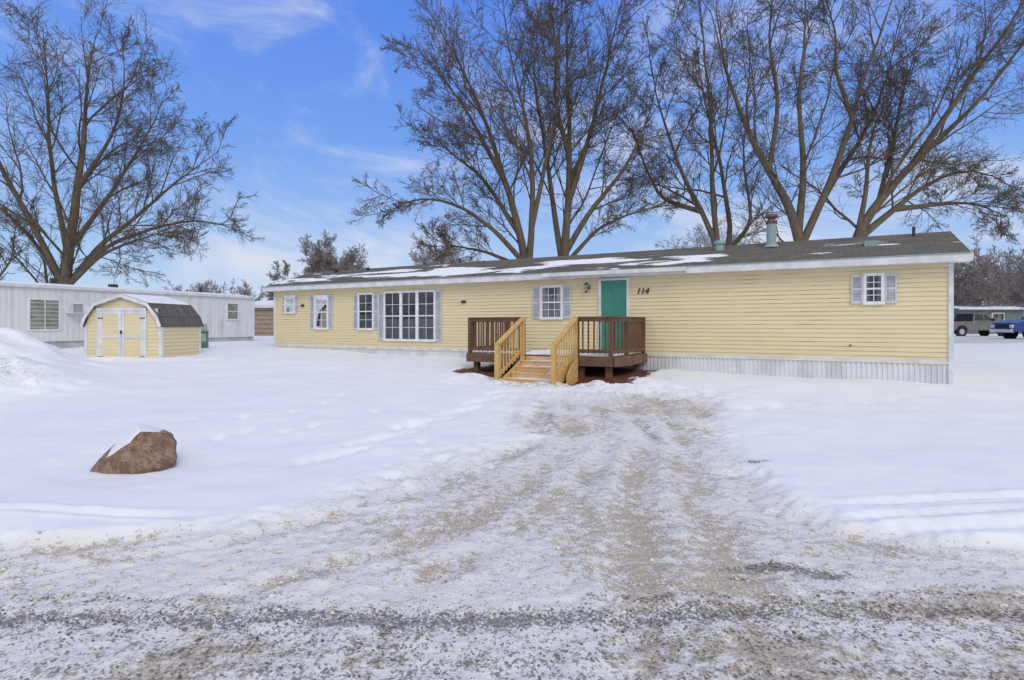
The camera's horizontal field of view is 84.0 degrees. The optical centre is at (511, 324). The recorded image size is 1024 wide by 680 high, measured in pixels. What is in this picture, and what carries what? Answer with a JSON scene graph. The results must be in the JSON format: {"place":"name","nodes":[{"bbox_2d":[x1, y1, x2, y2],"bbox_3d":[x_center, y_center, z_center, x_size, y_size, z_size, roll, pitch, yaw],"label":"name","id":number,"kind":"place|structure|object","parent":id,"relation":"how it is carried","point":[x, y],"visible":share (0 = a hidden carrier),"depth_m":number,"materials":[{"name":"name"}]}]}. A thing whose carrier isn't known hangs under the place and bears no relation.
{"place":"outdoors","nodes":[
{"label":"outdoors","id":0,"kind":"place"},
{"bbox_2d":[0,328,1023,679],"bbox_3d":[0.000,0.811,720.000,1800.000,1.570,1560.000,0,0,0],"label":"snowy ground","id":1,"kind":"structure","parent":0,"point":[264,428],"depth_m":4.43,"materials":[{"name":"white snow"}]},
{"bbox_2d":[0,212,34,280],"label":"young tree","id":2,"kind":"object","parent":1,"relation":"on","point":[13,238],"visible":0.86,"depth_m":31.48,"materials":[{"name":"brown plant"}]},
{"bbox_2d":[0,165,92,282],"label":"young tree","id":3,"kind":"object","parent":1,"relation":"on","point":[45,275],"visible":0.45,"depth_m":32.92,"materials":[{"name":"brown plant"}]},
{"bbox_2d":[0,278,256,348],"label":"trailer house","id":4,"kind":"structure","parent":1,"relation":"on","point":[52,312],"depth_m":22.13,"materials":[{"name":"white metal"}]},
{"bbox_2d":[0,0,264,287],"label":"maple tree","id":5,"kind":"object","parent":1,"relation":"on","point":[71,236],"visible":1,"depth_m":31.64,"materials":[{"name":"brown plant"}]},
{"bbox_2d":[90,424,176,473],"bbox_3d":[-4.028,1.455,6.117,0.796,0.721,0.674,0,0,-6],"label":"boulder","id":6,"kind":"object","parent":1,"relation":"on","point":[139,449],"visible":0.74,"depth_m":5.92,"materials":[{"name":"stone"}]},
{"bbox_2d":[79,293,203,357],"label":"garden shed","id":7,"kind":"structure","parent":1,"relation":"on","point":[127,325],"depth_m":18.15,"materials":[{"name":"yellow wood"}]},
{"bbox_2d":[79,294,200,357],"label":"shed doors and trim","id":8,"kind":"structure","parent":7,"relation":"in","point":[121,332],"depth_m":18.09,"materials":[{"name":"white wood"}]},
{"bbox_2d":[201,324,208,347],"bbox_3d":[-12.100,0.476,22.300,0.360,1.050,0.300,0,0,-17],"label":"utility box","id":9,"kind":"object","parent":1,"relation":"on","point":[204,338],"visible":0.56,"depth_m":22.20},
{"bbox_2d":[255,300,273,335],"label":"tan garage","id":10,"kind":"structure","parent":1,"relation":"on","point":[264,317],"depth_m":45.00,"materials":[{"name":"beige"}]},
{"bbox_2d":[266,229,370,299],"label":"frosted tree","id":11,"kind":"object","parent":1,"relation":"on","point":[318,262],"visible":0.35,"depth_m":56.81,"materials":[{"name":"grey plant"}]},
{"bbox_2d":[408,222,483,265],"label":"frosted tree","id":12,"kind":"object","parent":1,"relation":"on","point":[424,260],"visible":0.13,"depth_m":55.51,"materials":[{"name":"grey plant"}]},
{"bbox_2d":[345,0,611,264],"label":"maple tree","id":13,"kind":"object","parent":1,"relation":"on","point":[515,225],"visible":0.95,"depth_m":29.21,"materials":[{"name":"brown plant"}]},
{"bbox_2d":[466,316,646,384],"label":"wooden deck","id":14,"kind":"structure","parent":1,"relation":"on","point":[562,365],"depth_m":14.12,"materials":[{"name":"brown wood"}]},
{"bbox_2d":[482,0,699,255],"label":"maple tree","id":15,"kind":"object","parent":1,"relation":"on","point":[564,244],"visible":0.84,"depth_m":29.99,"materials":[{"name":"brown plant"}]},
{"bbox_2d":[163,233,1023,313],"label":"distant trees","id":16,"kind":"object","parent":1,"relation":"on","point":[980,284],"visible":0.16,"depth_m":57.38,"materials":[{"name":"grey plant"}]},
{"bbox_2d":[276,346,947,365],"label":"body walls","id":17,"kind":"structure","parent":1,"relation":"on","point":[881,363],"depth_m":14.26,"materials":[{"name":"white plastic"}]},
{"bbox_2d":[274,344,947,383],"bbox_3d":[1.003,1.260,19.423,21.804,0.980,4.278,0,0,29],"label":"skirting","id":18,"kind":"object","parent":17,"relation":"attached to","point":[933,374],"visible":0.37,"depth_m":13.90,"materials":[{"name":"plastic"}]},
{"bbox_2d":[275,263,947,361],"bbox_3d":[-0.027,-0.275,17.570,21.780,2.150,0.015,0,0,29],"label":"front siding","id":19,"kind":"object","parent":17,"relation":"attached to","point":[802,313],"visible":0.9,"depth_m":14.50,"materials":[{"name":"beige plastic"}]},
{"bbox_2d":[284,295,295,313],"bbox_3d":[-8.736,-0.800,22.383,0.620,0.720,0.070,0,0,29],"label":"window","id":20,"kind":"structure","parent":19,"relation":"in","point":[289,304],"depth_m":22.38,"materials":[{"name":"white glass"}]},
{"bbox_2d":[283,296,297,312],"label":"window shutters","id":21,"kind":"object","parent":19,"relation":"attached to","point":[296,304],"depth_m":22.21,"materials":[{"name":"white plastic"}]},
{"bbox_2d":[313,295,328,329],"bbox_3d":[-7.223,-0.480,21.542,0.760,1.320,0.070,0,0,29],"label":"window","id":22,"kind":"structure","parent":19,"relation":"in","point":[320,312],"depth_m":21.54,"materials":[{"name":"white glass"}]},
{"bbox_2d":[310,295,332,328],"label":"window shutters","id":23,"kind":"object","parent":19,"relation":"attached to","point":[330,311],"depth_m":21.34,"materials":[{"name":"white plastic"}]},
{"bbox_2d":[357,293,373,329],"bbox_3d":[-5.253,-0.480,20.446,0.770,1.340,0.070,0,0,29],"label":"window","id":24,"kind":"structure","parent":19,"relation":"in","point":[365,311],"depth_m":20.45,"materials":[{"name":"white glass"}]},
{"bbox_2d":[353,293,377,328],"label":"window shutters","id":25,"kind":"object","parent":19,"relation":"attached to","point":[355,311],"depth_m":20.62,"materials":[{"name":"white plastic"}]},
{"bbox_2d":[383,290,435,341],"bbox_3d":[-3.527,-0.305,19.486,2.260,1.730,0.070,0,0,29],"label":"window","id":26,"kind":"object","parent":19,"relation":"in","point":[409,315],"depth_m":19.47,"materials":[{"name":"white glass"}]},
{"bbox_2d":[378,290,441,340],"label":"window triple shutters","id":27,"kind":"object","parent":19,"relation":"attached to","point":[438,315],"depth_m":18.92,"materials":[{"name":"white plastic"}]},
{"bbox_2d":[540,285,562,319],"bbox_3d":[1.171,-0.665,16.874,0.750,1.010,0.070,0,0,29],"label":"window","id":28,"kind":"structure","parent":19,"relation":"in","point":[551,302],"depth_m":16.87,"materials":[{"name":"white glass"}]},
{"bbox_2d":[533,285,570,318],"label":"window shutters","id":29,"kind":"object","parent":19,"relation":"attached to","point":[566,302],"depth_m":16.67,"materials":[{"name":"white plastic"}]},
{"bbox_2d":[583,282,589,292],"bbox_3d":[2.132,-1.060,16.245,0.170,0.300,0.235,0,0,29],"label":"porch lamp","id":30,"kind":"object","parent":19,"relation":"attached to","point":[586,287],"visible":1,"depth_m":16.18,"materials":[{"name":"black metal"}]},
{"bbox_2d":[598,277,629,349],"bbox_3d":[2.849,-0.263,15.930,0.900,2.095,0.090,0,0,29],"label":"front door","id":31,"kind":"structure","parent":19,"relation":"attached to","point":[613,296],"depth_m":15.95,"materials":[{"name":"green paint"}]},
{"bbox_2d":[851,273,896,303],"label":"window shutters","id":32,"kind":"object","parent":19,"relation":"attached to","point":[890,288],"depth_m":12.83,"materials":[{"name":"white plastic"}]},
{"bbox_2d":[863,273,884,304],"bbox_3d":[8.233,-0.820,12.947,0.430,0.720,0.070,0,0,29],"label":"window","id":33,"kind":"structure","parent":19,"relation":"in","point":[873,288],"depth_m":12.94,"materials":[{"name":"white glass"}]},
{"bbox_2d":[274,263,953,383],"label":"corner trim","id":34,"kind":"structure","parent":17,"relation":"attached to","point":[950,323],"depth_m":12.27,"materials":[{"name":"white plastic"}]},
{"bbox_2d":[265,231,970,286],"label":"shingle roof","id":35,"kind":"structure","parent":17,"relation":"on","point":[919,243],"depth_m":16.11,"materials":[{"name":"grey"}]},
{"bbox_2d":[334,214,914,272],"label":"roof vents","id":36,"kind":"object","parent":35,"relation":"on","point":[771,222],"visible":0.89,"depth_m":15.37,"materials":[{"name":"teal metal"}]},
{"bbox_2d":[263,231,973,291],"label":"fascia and gutter","id":37,"kind":"structure","parent":17,"relation":"on","point":[957,257],"depth_m":14.80,"materials":[{"name":"white metal"}]},
{"bbox_2d":[595,0,810,245],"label":"maple tree","id":38,"kind":"object","parent":1,"relation":"on","point":[709,111],"visible":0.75,"depth_m":30.32,"materials":[{"name":"brown plant"}]},
{"bbox_2d":[655,212,779,248],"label":"frosted tree","id":39,"kind":"object","parent":1,"relation":"on","point":[703,238],"visible":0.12,"depth_m":58.96,"materials":[{"name":"grey plant"}]},
{"bbox_2d":[701,0,1005,244],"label":"maple tree","id":40,"kind":"object","parent":1,"relation":"on","point":[796,220],"visible":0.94,"depth_m":27.66,"materials":[{"name":"brown plant"}]},
{"bbox_2d":[745,0,1023,245],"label":"maple tree","id":41,"kind":"object","parent":1,"relation":"on","point":[863,227],"visible":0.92,"depth_m":27.14,"materials":[{"name":"brown plant"}]},
{"bbox_2d":[954,313,1001,335],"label":"suv","id":42,"kind":"object","parent":1,"relation":"on","point":[981,323],"visible":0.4,"depth_m":44.08,"materials":[{"name":"grey paint"}]},
{"bbox_2d":[954,306,1023,333],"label":"grey house","id":43,"kind":"structure","parent":1,"relation":"on","point":[1000,313],"depth_m":54.00,"materials":[{"name":"green"}]},
{"bbox_2d":[990,317,1023,338],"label":"pickup truck","id":44,"kind":"object","parent":1,"relation":"on","point":[1009,329],"visible":0.98,"depth_m":34.17,"materials":[{"name":"blue paint"}]},
{"bbox_2d":[0,578,1023,678],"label":"gravel","id":45,"kind":"structure","parent":0,"point":[398,636],"depth_m":2.98,"materials":[{"name":"grey gravel"}]},
{"bbox_2d":[0,0,1023,304],"label":"sky","id":46,"kind":"structure","parent":0,"point":[314,96],"materials":[{"name":"blue"}]}
]}

